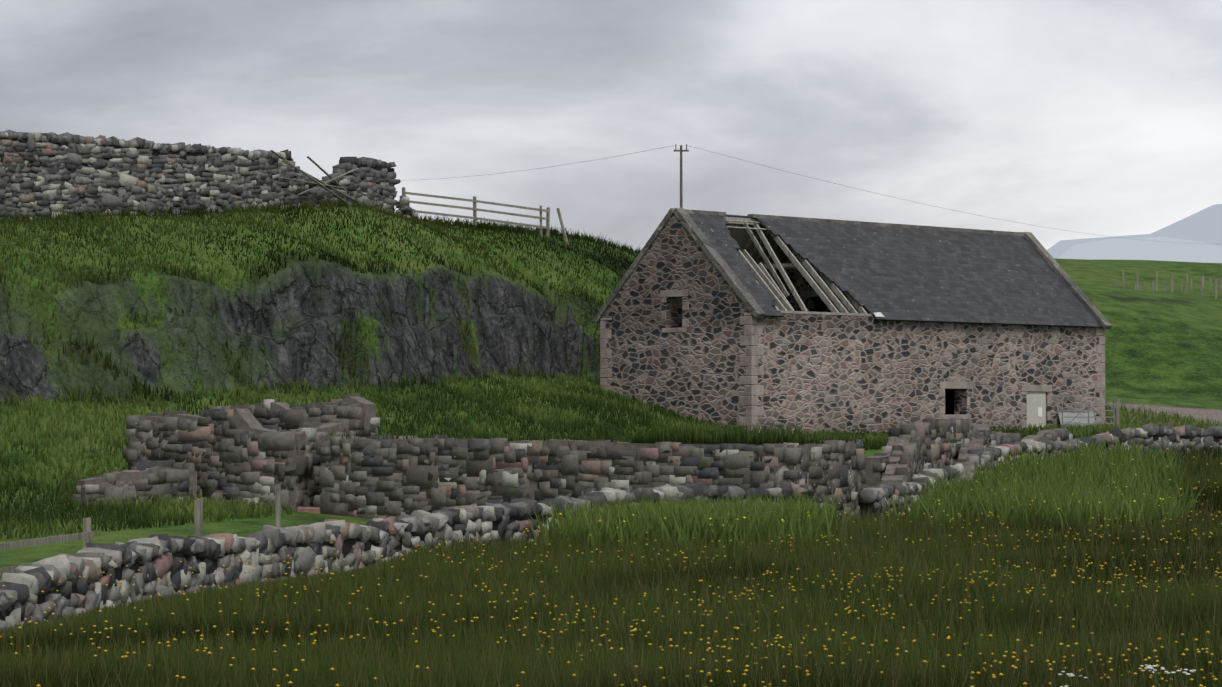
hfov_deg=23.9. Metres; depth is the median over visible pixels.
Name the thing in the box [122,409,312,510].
ruin wall
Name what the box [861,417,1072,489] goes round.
ruin wall
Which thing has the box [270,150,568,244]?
wooden beams
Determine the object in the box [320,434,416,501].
ruin wall
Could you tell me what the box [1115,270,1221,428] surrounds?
fence posts
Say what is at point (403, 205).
stone
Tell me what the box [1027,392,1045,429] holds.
barn door board
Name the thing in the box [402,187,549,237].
hill fence
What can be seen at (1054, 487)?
grass
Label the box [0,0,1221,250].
sky
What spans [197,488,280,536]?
fence posts
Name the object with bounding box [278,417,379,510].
ruin right wall
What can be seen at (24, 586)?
dry wall
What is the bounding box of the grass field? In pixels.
[0,442,1221,686]
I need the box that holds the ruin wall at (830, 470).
[771,439,865,524]
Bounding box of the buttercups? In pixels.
[0,446,1221,686]
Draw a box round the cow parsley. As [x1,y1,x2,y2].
[1058,665,1195,686]
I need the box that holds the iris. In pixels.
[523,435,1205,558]
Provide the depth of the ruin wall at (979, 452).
81.41 m
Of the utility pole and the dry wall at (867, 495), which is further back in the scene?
the utility pole
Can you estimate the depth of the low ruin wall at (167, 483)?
74.78 m
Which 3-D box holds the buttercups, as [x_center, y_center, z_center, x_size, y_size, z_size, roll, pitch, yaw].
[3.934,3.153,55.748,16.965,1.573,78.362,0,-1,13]
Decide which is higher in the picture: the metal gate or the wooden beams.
the wooden beams
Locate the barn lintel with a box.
[800,290,831,296]
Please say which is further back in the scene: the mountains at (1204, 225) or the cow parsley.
the mountains at (1204, 225)
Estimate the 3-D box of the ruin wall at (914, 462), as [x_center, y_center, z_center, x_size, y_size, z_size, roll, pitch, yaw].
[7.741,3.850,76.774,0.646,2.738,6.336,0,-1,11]
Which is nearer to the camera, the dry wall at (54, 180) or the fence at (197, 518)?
the fence at (197, 518)
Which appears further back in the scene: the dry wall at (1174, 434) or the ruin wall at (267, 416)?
the dry wall at (1174, 434)
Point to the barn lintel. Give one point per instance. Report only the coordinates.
(808, 293)
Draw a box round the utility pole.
[674,144,688,207]
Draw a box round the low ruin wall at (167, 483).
[71,461,196,506]
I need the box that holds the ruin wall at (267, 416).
[209,394,377,437]
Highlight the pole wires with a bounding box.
[319,145,1196,243]
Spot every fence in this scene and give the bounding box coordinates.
[0,517,93,574]
[194,465,341,536]
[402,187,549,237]
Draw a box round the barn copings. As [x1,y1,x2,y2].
[594,208,1111,328]
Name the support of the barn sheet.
on the terrain ground at (1162, 350)
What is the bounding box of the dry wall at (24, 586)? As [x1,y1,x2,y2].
[0,480,816,630]
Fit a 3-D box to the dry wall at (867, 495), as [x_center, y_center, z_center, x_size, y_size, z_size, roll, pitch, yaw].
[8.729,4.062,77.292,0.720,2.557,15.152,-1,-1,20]
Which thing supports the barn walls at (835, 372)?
on the terrain ground at (1162, 350)
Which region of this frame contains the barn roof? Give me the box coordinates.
[678,213,1102,327]
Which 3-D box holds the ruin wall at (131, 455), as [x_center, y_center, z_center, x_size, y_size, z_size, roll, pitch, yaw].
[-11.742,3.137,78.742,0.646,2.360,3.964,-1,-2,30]
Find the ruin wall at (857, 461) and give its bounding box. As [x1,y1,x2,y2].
[547,440,864,517]
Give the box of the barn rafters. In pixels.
[723,217,873,316]
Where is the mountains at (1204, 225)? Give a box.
[1047,204,1221,258]
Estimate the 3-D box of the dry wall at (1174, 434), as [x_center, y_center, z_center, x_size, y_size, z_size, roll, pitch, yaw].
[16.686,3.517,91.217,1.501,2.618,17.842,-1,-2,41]
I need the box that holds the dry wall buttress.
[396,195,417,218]
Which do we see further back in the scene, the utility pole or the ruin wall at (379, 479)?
the utility pole
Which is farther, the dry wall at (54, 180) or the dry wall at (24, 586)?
the dry wall at (54, 180)
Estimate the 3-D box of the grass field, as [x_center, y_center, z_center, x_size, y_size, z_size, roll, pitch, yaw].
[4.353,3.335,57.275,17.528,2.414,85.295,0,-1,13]
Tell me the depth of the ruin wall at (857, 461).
70.17 m
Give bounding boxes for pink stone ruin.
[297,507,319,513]
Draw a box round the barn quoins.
[600,289,1104,432]
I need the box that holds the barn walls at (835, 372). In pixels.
[601,213,1104,434]
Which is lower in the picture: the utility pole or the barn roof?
the barn roof
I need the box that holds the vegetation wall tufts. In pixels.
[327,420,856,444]
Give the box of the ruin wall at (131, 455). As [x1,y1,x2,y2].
[126,435,146,464]
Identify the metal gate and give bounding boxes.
[1062,403,1114,430]
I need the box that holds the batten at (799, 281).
[770,251,870,316]
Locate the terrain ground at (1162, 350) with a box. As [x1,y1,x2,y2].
[0,206,1221,667]
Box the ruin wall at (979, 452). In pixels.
[955,424,989,486]
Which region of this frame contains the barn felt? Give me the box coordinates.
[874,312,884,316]
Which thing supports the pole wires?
attached to the utility pole
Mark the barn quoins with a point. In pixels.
(747, 381)
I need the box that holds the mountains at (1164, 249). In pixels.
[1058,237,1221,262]
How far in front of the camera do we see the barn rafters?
103.87 m
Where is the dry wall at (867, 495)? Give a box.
[858,446,1005,520]
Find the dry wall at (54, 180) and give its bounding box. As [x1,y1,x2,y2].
[0,130,400,221]
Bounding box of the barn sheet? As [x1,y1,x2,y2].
[1058,413,1095,426]
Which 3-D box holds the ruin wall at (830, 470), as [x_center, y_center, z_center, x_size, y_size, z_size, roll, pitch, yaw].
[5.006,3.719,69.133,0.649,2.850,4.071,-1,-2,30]
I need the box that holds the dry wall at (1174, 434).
[989,423,1221,463]
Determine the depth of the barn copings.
104.30 m
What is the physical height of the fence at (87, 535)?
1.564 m
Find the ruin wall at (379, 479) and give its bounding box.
[313,435,806,518]
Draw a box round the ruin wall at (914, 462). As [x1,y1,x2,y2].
[881,436,922,482]

